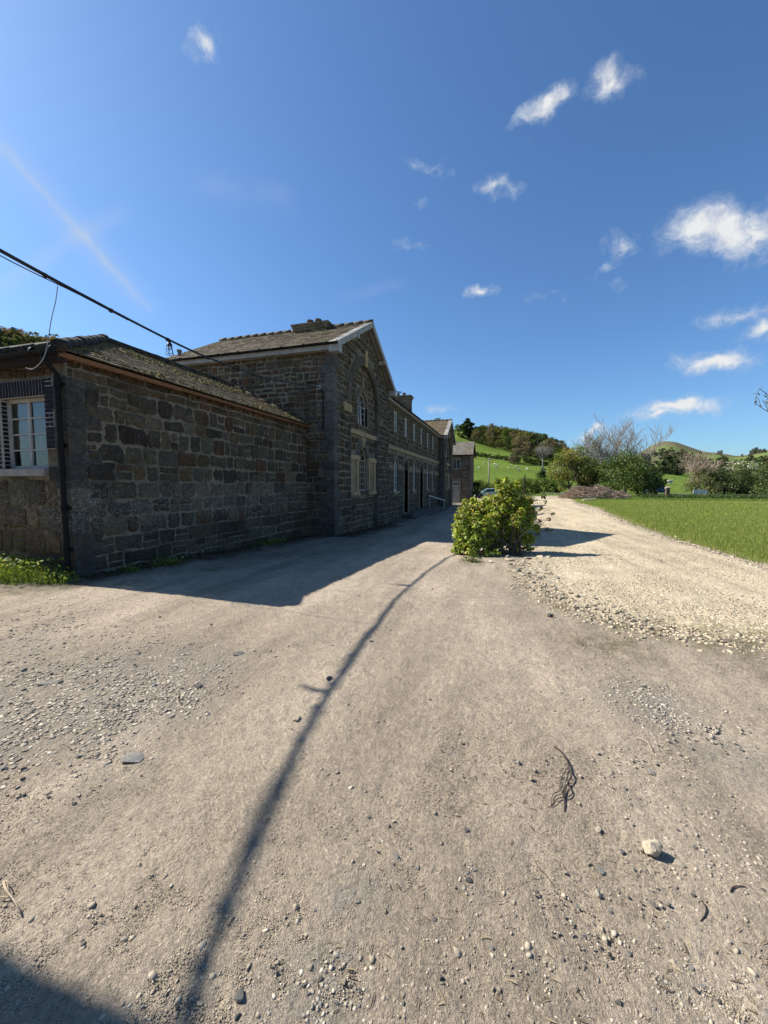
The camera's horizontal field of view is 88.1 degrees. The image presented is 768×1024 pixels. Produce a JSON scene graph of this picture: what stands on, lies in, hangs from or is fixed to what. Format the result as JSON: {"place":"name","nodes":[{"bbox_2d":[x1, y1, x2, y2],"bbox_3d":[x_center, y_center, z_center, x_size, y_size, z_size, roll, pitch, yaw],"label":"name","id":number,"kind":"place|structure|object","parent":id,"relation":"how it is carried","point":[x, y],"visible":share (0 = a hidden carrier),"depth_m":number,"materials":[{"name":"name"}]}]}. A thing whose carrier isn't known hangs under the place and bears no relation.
{"place":"outdoors","nodes":[
{"label":"outdoors","id":0,"kind":"place"},
{"bbox_2d":[0,495,767,1023],"bbox_3d":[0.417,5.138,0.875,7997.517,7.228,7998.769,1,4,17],"label":"ground","id":1,"kind":"structure","parent":0,"point":[250,599],"depth_m":2.06,"materials":[{"name":"gravel"}]},
{"bbox_2d":[0,880,21,914],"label":"fallen twig","id":2,"kind":"object","parent":1,"relation":"on","point":[6,889],"visible":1,"depth_m":1.53,"materials":[{"name":"wood"}]},
{"bbox_2d":[35,681,51,684],"bbox_3d":[-2.715,1.375,3.179,0.107,0.027,0.096,3,-3,-1],"label":"loose stone","id":3,"kind":"object","parent":1,"relation":"on","point":[45,683],"visible":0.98,"depth_m":3.16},
{"bbox_2d":[0,553,88,587],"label":"weed clump","id":4,"kind":"object","parent":1,"relation":"on","point":[8,573],"visible":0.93,"depth_m":6.52,"materials":[{"name":"green plant"}]},
{"bbox_2d":[20,568,84,585],"bbox_3d":[-5.437,1.054,6.519,1.146,0.207,0.636,1,4,17],"label":"weed clump","id":5,"kind":"object","parent":1,"relation":"on","point":[60,577],"visible":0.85,"depth_m":6.45,"materials":[{"name":"green plant"}]},
{"bbox_2d":[120,751,143,761],"bbox_3d":[-1.462,1.435,2.317,0.113,0.026,0.102,8,8,5],"label":"loose stone","id":6,"kind":"object","parent":1,"relation":"on","point":[137,756],"visible":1,"depth_m":2.31,"materials":[{"name":"stone"}]},
{"bbox_2d":[113,563,153,572],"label":"weed clump","id":7,"kind":"object","parent":1,"relation":"on","point":[132,568],"visible":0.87,"depth_m":7.38,"materials":[{"name":"green plant"}]},
{"bbox_2d":[0,334,309,577],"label":"stone outbuilding","id":8,"kind":"structure","parent":1,"relation":"on","point":[114,454],"depth_m":7.89,"materials":[{"name":"stone"}]},
{"bbox_2d":[6,397,48,468],"bbox_3d":[-6.263,-1.381,7.063,1.076,1.226,0.085,1,4,17],"label":"window","id":9,"kind":"structure","parent":8,"relation":"in","point":[26,417],"depth_m":7.10,"materials":[{"name":"paint"}]},
{"bbox_2d":[146,556,188,566],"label":"weed clump","id":10,"kind":"object","parent":1,"relation":"on","point":[169,560],"visible":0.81,"depth_m":8.07,"materials":[{"name":"green plant"}]},
{"bbox_2d":[153,693,184,709],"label":"fallen twig","id":11,"kind":"object","parent":1,"relation":"on","point":[170,696],"visible":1,"depth_m":2.94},
{"bbox_2d":[232,651,244,655],"bbox_3d":[-1.373,1.348,3.768,0.115,0.024,0.103,10,9,10],"label":"loose stone","id":12,"kind":"object","parent":1,"relation":"on","point":[238,653],"visible":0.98,"depth_m":3.75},
{"bbox_2d":[234,986,243,1003],"bbox_3d":[-0.448,1.511,1.236,0.032,0.024,0.031,-4,6,-44],"label":"loose stone","id":13,"kind":"object","parent":1,"relation":"on","point":[239,997],"visible":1,"depth_m":1.23,"materials":[{"name":"stone"}]},
{"bbox_2d":[80,522,399,578],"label":"leaf litter","id":14,"kind":"object","parent":1,"relation":"on","point":[212,553],"visible":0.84,"depth_m":10.13,"materials":[{"name":"plant"}]},
{"bbox_2d":[254,536,289,546],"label":"weed clump","id":15,"kind":"object","parent":1,"relation":"on","point":[272,540],"visible":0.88,"depth_m":11.94,"materials":[{"name":"green plant"}]},
{"bbox_2d":[293,715,299,721],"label":"loose stone","id":16,"kind":"object","parent":1,"relation":"on","point":[296,718],"visible":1,"depth_m":2.68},
{"bbox_2d":[307,963,312,971],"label":"loose stone","id":17,"kind":"object","parent":1,"relation":"on","point":[309,967],"visible":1,"depth_m":1.31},
{"bbox_2d":[166,318,455,536],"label":"stone house","id":18,"kind":"structure","parent":1,"relation":"on","point":[379,452],"depth_m":16.45,"materials":[{"name":"grey stone"}]},
{"bbox_2d":[0,248,318,387],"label":"overhead cable","id":19,"kind":"object","parent":18,"relation":"attached to","point":[56,281],"visible":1,"depth_m":6.34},
{"bbox_2d":[27,285,57,369],"bbox_3d":[-5.155,-2.750,5.998,1.076,1.052,0.072,2,5,28],"label":"loose wire","id":20,"kind":"object","parent":19,"relation":"hanging from","point":[49,331],"visible":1,"depth_m":5.90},
{"bbox_2d":[165,341,173,355],"bbox_3d":[-4.123,-3.175,7.627,0.152,0.296,0.148,1,4,17],"label":"cage lamp","id":21,"kind":"object","parent":19,"relation":"hanging from","point":[169,344],"visible":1,"depth_m":7.61,"materials":[{"name":"clear glass"}]},
{"bbox_2d":[358,393,364,425],"bbox_3d":[-1.065,-4.540,17.597,0.050,1.437,1.200,1,4,17],"label":"window","id":22,"kind":"structure","parent":18,"relation":"in","point":[360,407],"depth_m":17.72,"materials":[{"name":"white wood"}]},
{"bbox_2d":[359,448,364,490],"bbox_3d":[-1.065,-1.926,17.780,0.050,1.957,1.200,1,4,17],"label":"window","id":23,"kind":"structure","parent":18,"relation":"in","point":[363,454],"depth_m":18.03,"materials":[{"name":"wood"}]},
{"bbox_2d":[394,411,396,431],"bbox_3d":[0.657,-5.566,24.543,0.050,1.280,0.860,1,4,17],"label":"window","id":24,"kind":"structure","parent":18,"relation":"in","point":[394,411],"depth_m":24.69,"materials":[{"name":"white paint"}]},
{"bbox_2d":[394,461,396,490],"bbox_3d":[0.642,-2.268,24.778,0.050,1.962,0.910,1,4,17],"label":"window","id":25,"kind":"structure","parent":18,"relation":"in","point":[395,468],"depth_m":25.13,"materials":[{"name":"white paint"}]},
{"bbox_2d":[413,424,414,440],"bbox_3d":[2.209,-5.924,29.672,0.050,1.280,0.860,1,4,17],"label":"window","id":26,"kind":"structure","parent":18,"relation":"in","point":[413,424],"depth_m":29.75,"materials":[{"name":"white paint"}]},
{"bbox_2d":[340,978,345,984],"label":"loose stone","id":27,"kind":"object","parent":1,"relation":"on","point":[343,981],"visible":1,"depth_m":1.28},
{"bbox_2d":[0,623,767,1023],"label":"dirt crumbs","id":28,"kind":"object","parent":1,"relation":"on","point":[220,1011],"visible":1,"depth_m":1.56,"materials":[{"name":"soil"}]},
{"bbox_2d":[1,621,767,1023],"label":"straw bits","id":29,"kind":"object","parent":1,"relation":"on","point":[523,919],"visible":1,"depth_m":1.38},
{"bbox_2d":[452,442,475,502],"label":"cottage","id":30,"kind":"structure","parent":1,"relation":"on","point":[464,454],"depth_m":51.24,"materials":[{"name":"stone"}]},
{"bbox_2d":[452,486,459,502],"bbox_3d":[9.373,-2.226,51.616,0.980,2.240,0.100,1,4,17],"label":"door","id":31,"kind":"structure","parent":30,"relation":"in","point":[456,489],"depth_m":51.56,"materials":[{"name":"wood"}]},
{"bbox_2d":[465,877,471,882],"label":"loose stone","id":32,"kind":"object","parent":1,"relation":"on","point":[468,879],"visible":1,"depth_m":1.60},
{"bbox_2d":[459,554,489,562],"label":"weed clump","id":33,"kind":"object","parent":1,"relation":"on","point":[472,559],"visible":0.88,"depth_m":8.95,"materials":[{"name":"green plant"}]},
{"bbox_2d":[473,482,481,499],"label":"broadleaf shrub","id":34,"kind":"object","parent":1,"relation":"on","point":[477,492],"visible":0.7,"depth_m":55.45,"materials":[{"name":"green plant"}]},
{"bbox_2d":[474,488,497,497],"bbox_3d":[15.853,-2.833,59.924,4.180,1.489,1.770,0,4,3],"label":"parked car","id":35,"kind":"object","parent":1,"relation":"on","point":[490,491],"visible":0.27,"depth_m":59.13,"materials":[{"name":"teal paint"}]},
{"bbox_2d":[473,479,509,496],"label":"hedge","id":36,"kind":"object","parent":1,"relation":"on","point":[486,485],"visible":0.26,"depth_m":67.56,"materials":[{"name":"plant"}]},
{"bbox_2d":[450,477,554,556],"bbox_3d":[3.092,0.097,10.359,2.642,2.055,1.943,1,4,17],"label":"leafy bush","id":37,"kind":"object","parent":1,"relation":"on","point":[474,533],"visible":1,"depth_m":10.26,"materials":[{"name":"green plant"}]},
{"bbox_2d":[517,476,566,495],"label":"hedge","id":38,"kind":"object","parent":1,"relation":"on","point":[536,485],"visible":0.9,"depth_m":70.88,"materials":[{"name":"plant"}]},
{"bbox_2d":[547,746,572,811],"bbox_3d":[0.968,1.440,2.159,0.112,0.018,0.506,2,4,27],"label":"fallen twig","id":39,"kind":"object","parent":1,"relation":"on","point":[564,796],"visible":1,"depth_m":2.09,"materials":[{"name":"wood"}]},
{"bbox_2d":[545,444,598,491],"bbox_3d":[29.978,-6.694,63.912,7.103,8.449,6.408,0,4,1],"label":"broadleaf shrub","id":40,"kind":"object","parent":1,"relation":"on","point":[559,470],"visible":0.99,"depth_m":63.19,"materials":[{"name":"green plant"}]},
{"bbox_2d":[569,455,601,489],"bbox_3d":[32.912,-5.917,64.799,5.192,6.717,5.142,4,6,43],"label":"broadleaf shrub","id":41,"kind":"object","parent":1,"relation":"on","point":[585,459],"visible":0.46,"depth_m":63.96,"materials":[{"name":"green plant"}]},
{"bbox_2d":[572,423,617,478],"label":"bare tree","id":42,"kind":"object","parent":1,"relation":"on","point":[592,452],"visible":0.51,"depth_m":67.73,"materials":[{"name":"grey plant"}]},
{"bbox_2d":[595,889,602,898],"bbox_3d":[0.837,1.492,1.550,0.027,0.023,0.027,3,8,-5],"label":"loose stone","id":43,"kind":"object","parent":1,"relation":"on","point":[598,893],"visible":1,"depth_m":1.54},
{"bbox_2d":[597,865,604,874],"bbox_3d":[0.902,1.490,1.650,0.032,0.008,0.036,13,11,20],"label":"loose stone","id":44,"kind":"object","parent":1,"relation":"on","point":[601,870],"visible":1,"depth_m":1.65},
{"bbox_2d":[589,461,620,490],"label":"broadleaf shrub","id":45,"kind":"object","parent":1,"relation":"on","point":[597,480],"visible":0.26,"depth_m":62.78,"materials":[{"name":"green plant"}]},
{"bbox_2d":[460,555,765,672],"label":"sparse grass","id":46,"kind":"structure","parent":1,"relation":"on","point":[637,640],"depth_m":4.04,"materials":[{"name":"plant"}]},
{"bbox_2d":[614,998,621,1005],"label":"loose stone","id":47,"kind":"object","parent":1,"relation":"on","point":[618,1002],"visible":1,"depth_m":1.23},
{"bbox_2d":[497,503,767,659],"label":"limestone chippings","id":48,"kind":"object","parent":1,"relation":"on","point":[698,635],"visible":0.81,"depth_m":5.66,"materials":[{"name":"gravel"}]},
{"bbox_2d":[642,839,662,857],"bbox_3d":[1.162,1.461,1.716,0.075,0.088,0.066,2,4,23],"label":"loose stone","id":49,"kind":"object","parent":1,"relation":"on","point":[653,847],"visible":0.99,"depth_m":1.70,"materials":[{"name":"stone"}]},
{"bbox_2d":[644,466,669,493],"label":"broadleaf shrub","id":50,"kind":"object","parent":1,"relation":"on","point":[660,476],"visible":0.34,"depth_m":57.92,"materials":[{"name":"green plant"}]},
{"bbox_2d":[673,859,685,867],"bbox_3d":[1.243,1.478,1.668,0.027,0.017,0.039,-3,5,-35],"label":"loose stone","id":51,"kind":"object","parent":1,"relation":"on","point":[680,863],"visible":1,"depth_m":1.67,"materials":[{"name":"stone"}]},
{"bbox_2d":[595,496,767,501],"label":"rough grass","id":52,"kind":"structure","parent":1,"relation":"on","point":[678,499],"depth_m":46.76,"materials":[{"name":"plant"}]},
{"bbox_2d":[679,449,721,494],"bbox_3d":[49.763,-6.381,62.110,5.960,8.054,6.907,1,4,17],"label":"bare tree","id":53,"kind":"object","parent":1,"relation":"on","point":[691,467],"visible":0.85,"depth_m":61.91,"materials":[{"name":"grey plant"}]},
{"bbox_2d":[679,465,727,494],"bbox_3d":[49.293,-4.722,60.987,5.897,4.923,5.494,1,4,17],"label":"broadleaf shrub","id":54,"kind":"object","parent":1,"relation":"on","point":[691,484],"visible":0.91,"depth_m":60.63,"materials":[{"name":"green plant"}]},
{"bbox_2d":[700,902,706,921],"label":"fallen twig","id":55,"kind":"object","parent":1,"relation":"on","point":[703,917],"visible":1,"depth_m":1.48,"materials":[{"name":"wood"}]},
{"bbox_2d":[730,885,745,892],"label":"fallen twig","id":56,"kind":"object","parent":1,"relation":"on","point":[732,887],"visible":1,"depth_m":1.57,"materials":[{"name":"wood"}]},
{"bbox_2d":[749,465,767,494],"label":"broadleaf shrub","id":57,"kind":"object","parent":1,"relation":"on","point":[764,491],"visible":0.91,"depth_m":56.45,"materials":[{"name":"green plant"}]},
{"bbox_2d":[0,333,767,495],"bbox_3d":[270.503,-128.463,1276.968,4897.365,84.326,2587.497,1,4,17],"label":"hills","id":58,"kind":"structure","parent":0,"point":[502,471],"depth_m":154.98,"materials":[{"name":"plant"}]},
{"bbox_2d":[0,327,10,335],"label":"scrub bush","id":59,"kind":"object","parent":58,"relation":"on","point":[5,331],"visible":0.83,"depth_m":135.64,"materials":[{"name":"green plant"}]},
{"bbox_2d":[1,337,13,345],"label":"scrub bush","id":60,"kind":"object","parent":58,"relation":"on","point":[5,338],"visible":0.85,"depth_m":127.59,"materials":[{"name":"green plant"}]},
{"bbox_2d":[7,328,22,336],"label":"scrub bush","id":61,"kind":"object","parent":58,"relation":"on","point":[11,334],"visible":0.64,"depth_m":135.81,"materials":[{"name":"green plant"}]},
{"bbox_2d":[454,424,463,435],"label":"broadleaf tree","id":62,"kind":"object","parent":58,"relation":"on","point":[457,428],"visible":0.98,"depth_m":263.75,"materials":[{"name":"green plant"}]},
{"bbox_2d":[461,418,474,437],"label":"broadleaf tree","id":63,"kind":"object","parent":58,"relation":"on","point":[468,424],"visible":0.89,"depth_m":268.28,"materials":[{"name":"green plant"}]},
{"bbox_2d":[471,430,480,439],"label":"broadleaf tree","id":64,"kind":"object","parent":58,"relation":"on","point":[473,436],"visible":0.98,"depth_m":254.67,"materials":[{"name":"green plant"}]},
{"bbox_2d":[460,435,496,447],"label":"hedge","id":65,"kind":"object","parent":58,"relation":"on","point":[470,439],"visible":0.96,"depth_m":248.31,"materials":[{"name":"plant"}]},
{"bbox_2d":[479,426,487,437],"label":"broadleaf tree","id":66,"kind":"object","parent":58,"relation":"on","point":[483,428],"visible":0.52,"depth_m":265.64,"materials":[{"name":"green plant"}]},
{"bbox_2d":[484,430,493,443],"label":"broadleaf tree","id":67,"kind":"object","parent":58,"relation":"on","point":[488,433],"visible":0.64,"depth_m":246.13,"materials":[{"name":"green plant"}]},
{"bbox_2d":[485,458,492,486],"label":"utility pole","id":68,"kind":"object","parent":58,"relation":"on","point":[488,469],"visible":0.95,"depth_m":80.81,"materials":[{"name":"grey wood"}]},
{"bbox_2d":[487,435,496,443],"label":"broadleaf tree","id":69,"kind":"object","parent":58,"relation":"on","point":[493,439],"visible":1,"depth_m":240.15,"materials":[{"name":"green plant"}]},
{"bbox_2d":[489,427,500,436],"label":"broadleaf tree","id":70,"kind":"object","parent":58,"relation":"on","point":[494,429],"visible":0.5,"depth_m":256.12,"materials":[{"name":"green plant"}]},
{"bbox_2d":[476,451,520,462],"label":"hedge","id":71,"kind":"object","parent":58,"relation":"on","point":[497,456],"visible":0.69,"depth_m":178.20,"materials":[{"name":"plant"}]},
{"bbox_2d":[500,435,511,450],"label":"broadleaf tree","id":72,"kind":"object","parent":58,"relation":"on","point":[504,439],"visible":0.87,"depth_m":224.78,"materials":[{"name":"green plant"}]},
{"bbox_2d":[501,428,513,445],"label":"broadleaf tree","id":73,"kind":"object","parent":58,"relation":"on","point":[506,431],"visible":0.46,"depth_m":247.12,"materials":[{"name":"green plant"}]},
{"bbox_2d":[508,439,519,451],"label":"broadleaf tree","id":74,"kind":"object","parent":58,"relation":"on","point":[511,445],"visible":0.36,"depth_m":221.95,"materials":[{"name":"green plant"}]},
{"bbox_2d":[509,430,519,438],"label":"broadleaf tree","id":75,"kind":"object","parent":58,"relation":"on","point":[514,432],"visible":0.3,"depth_m":239.13,"materials":[{"name":"green plant"}]},
{"bbox_2d":[510,437,522,450],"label":"broadleaf tree","id":76,"kind":"object","parent":58,"relation":"on","point":[513,449],"visible":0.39,"depth_m":213.40,"materials":[{"name":"green plant"}]},
{"bbox_2d":[507,448,527,463],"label":"broadleaf shrub","id":77,"kind":"object","parent":58,"relation":"on","point":[516,456],"visible":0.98,"depth_m":161.19,"materials":[{"name":"green plant"}]},
{"bbox_2d":[514,435,529,451],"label":"broadleaf tree","id":78,"kind":"object","parent":58,"relation":"on","point":[519,441],"visible":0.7,"depth_m":207.68,"materials":[{"name":"green plant"}]},
{"bbox_2d":[514,430,531,440],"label":"broadleaf tree","id":79,"kind":"object","parent":58,"relation":"on","point":[521,433],"visible":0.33,"depth_m":230.21,"materials":[{"name":"green plant"}]},
{"bbox_2d":[520,441,532,454],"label":"broadleaf tree","id":80,"kind":"object","parent":58,"relation":"on","point":[527,443],"visible":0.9,"depth_m":201.64,"materials":[{"name":"green plant"}]},
{"bbox_2d":[526,431,540,444],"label":"broadleaf tree","id":81,"kind":"object","parent":58,"relation":"on","point":[534,440],"visible":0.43,"depth_m":223.26,"materials":[{"name":"green plant"}]},
{"bbox_2d":[522,456,555,465],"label":"hedge","id":82,"kind":"object","parent":58,"relation":"on","point":[531,461],"visible":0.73,"depth_m":162.55,"materials":[{"name":"plant"}]},
{"bbox_2d":[535,467,547,477],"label":"ivy bush","id":83,"kind":"object","parent":58,"relation":"on","point":[541,474],"visible":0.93,"depth_m":118.65,"materials":[{"name":"plant"}]},
{"bbox_2d":[535,433,549,445],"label":"broadleaf tree","id":84,"kind":"object","parent":58,"relation":"on","point":[543,436],"visible":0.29,"depth_m":219.50,"materials":[{"name":"green plant"}]},
{"bbox_2d":[534,441,555,473],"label":"bare tree","id":85,"kind":"object","parent":58,"relation":"on","point":[538,450],"visible":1,"depth_m":117.92,"materials":[{"name":"grey plant"}]},
{"bbox_2d":[543,438,558,457],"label":"broadleaf tree","id":86,"kind":"object","parent":58,"relation":"on","point":[548,443],"visible":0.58,"depth_m":195.30,"materials":[{"name":"green plant"}]},
{"bbox_2d":[551,446,563,460],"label":"broadleaf tree","id":87,"kind":"object","parent":58,"relation":"on","point":[556,449],"visible":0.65,"depth_m":192.48,"materials":[{"name":"green plant"}]},
{"bbox_2d":[593,413,677,491],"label":"bare tree","id":88,"kind":"object","parent":58,"relation":"on","point":[618,439],"visible":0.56,"depth_m":68.18,"materials":[{"name":"grey plant"}]},
{"bbox_2d":[652,457,666,471],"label":"broadleaf tree","id":89,"kind":"object","parent":58,"relation":"on","point":[656,461],"visible":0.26,"depth_m":204.01,"materials":[{"name":"green plant"}]},
{"bbox_2d":[657,455,678,472],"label":"broadleaf tree","id":90,"kind":"object","parent":58,"relation":"on","point":[660,464],"visible":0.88,"depth_m":192.85,"materials":[{"name":"green plant"}]},
{"bbox_2d":[663,459,678,474],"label":"broadleaf tree","id":91,"kind":"object","parent":58,"relation":"on","point":[670,467],"visible":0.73,"depth_m":192.61,"materials":[{"name":"green plant"}]},
{"bbox_2d":[666,464,681,475],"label":"broadleaf tree","id":92,"kind":"object","parent":58,"relation":"on","point":[678,472],"visible":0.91,"depth_m":191.44,"materials":[{"name":"green plant"}]},
{"bbox_2d":[672,452,683,459],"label":"broadleaf tree","id":93,"kind":"object","parent":58,"relation":"on","point":[676,456],"visible":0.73,"depth_m":331.83,"materials":[{"name":"green plant"}]},
{"bbox_2d":[675,462,690,474],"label":"broadleaf tree","id":94,"kind":"object","parent":58,"relation":"on","point":[682,471],"visible":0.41,"depth_m":204.37,"materials":[{"name":"green plant"}]},
{"bbox_2d":[703,467,749,494],"bbox_3d":[52.675,-4.600,61.248,5.466,4.887,5.427,-3,5,-37],"label":"broadleaf shrub","id":95,"kind":"object","parent":58,"relation":"on","point":[734,486],"visible":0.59,"depth_m":60.45,"materials":[{"name":"green plant"}]},
{"bbox_2d":[723,461,766,494],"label":"broadleaf shrub","id":96,"kind":"object","parent":58,"relation":"on","point":[741,467],"visible":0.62,"depth_m":61.41,"materials":[{"name":"green plant"}]},
{"bbox_2d":[745,461,767,492],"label":"broadleaf shrub","id":97,"kind":"object","parent":58,"relation":"on","point":[759,467],"visible":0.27,"depth_m":62.73,"materials":[{"name":"green plant"}]},
{"bbox_2d":[0,0,767,459],"label":"sky","id":98,"kind":"structure","parent":0,"point":[545,216],"materials":[{"name":"blue"}]},
{"bbox_2d":[525,497,767,638],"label":"gravel track","id":99,"kind":"structure","parent":0,"point":[619,569],"depth_m":7.68,"materials":[{"name":"gravel"}]},
{"bbox_2d":[571,496,767,563],"bbox_3d":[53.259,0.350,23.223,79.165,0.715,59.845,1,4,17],"label":"grass field","id":100,"kind":"structure","parent":0,"point":[689,510],"depth_m":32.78,"materials":[{"name":"plant"}]},
{"bbox_2d":[558,484,631,498],"bbox_3d":[27.214,-2.612,51.330,8.752,2.005,4.188,1,4,17],"label":"brushwood heap","id":101,"kind":"object","parent":100,"relation":"on","point":[584,492],"visible":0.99,"depth_m":50.23,"materials":[{"name":"wood"}]},
{"bbox_2d":[594,448,665,495],"bbox_3d":[35.793,-5.782,57.742,9.613,7.487,8.600,1,4,17],"label":"broadleaf shrub","id":102,"kind":"object","parent":100,"relation":"on","point":[639,476],"visible":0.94,"depth_m":56.39,"materials":[{"name":"green plant"}]},
{"bbox_2d":[665,486,670,495],"bbox_3d":[37.421,-2.573,52.370,0.540,1.650,0.540,1,4,17],"label":"stone gatepost","id":103,"kind":"object","parent":100,"relation":"on","point":[667,490],"visible":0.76,"depth_m":52.18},
{"bbox_2d":[693,489,706,494],"bbox_3d":[43.074,-2.386,54.127,1.882,1.396,0.154,0,4,1],"label":"fence","id":104,"kind":"object","parent":100,"relation":"on","point":[699,490],"visible":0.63,"depth_m":54.03,"materials":[{"name":"paint"}]},
{"bbox_2d":[639,493,767,498],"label":"nettle bed","id":105,"kind":"object","parent":100,"relation":"on","point":[720,496],"visible":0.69,"depth_m":49.99,"materials":[{"name":"plant"}]},
{"bbox_2d":[753,388,767,411],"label":"bare tree","id":106,"kind":"object","parent":100,"relation":"on","point":[763,401],"visible":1,"depth_m":25.22,"materials":[{"name":"brown plant"}]},
{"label":"lane","id":107,"kind":"structure","parent":0,"visible":0},
{"bbox_2d":[644,485,665,493],"bbox_3d":[40.856,-3.366,59.662,1.770,1.489,4.180,0,4,5],"label":"parked car","id":108,"kind":"object","parent":107,"relation":"on","point":[659,491],"visible":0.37,"depth_m":57.95,"materials":[{"name":"blue paint"}]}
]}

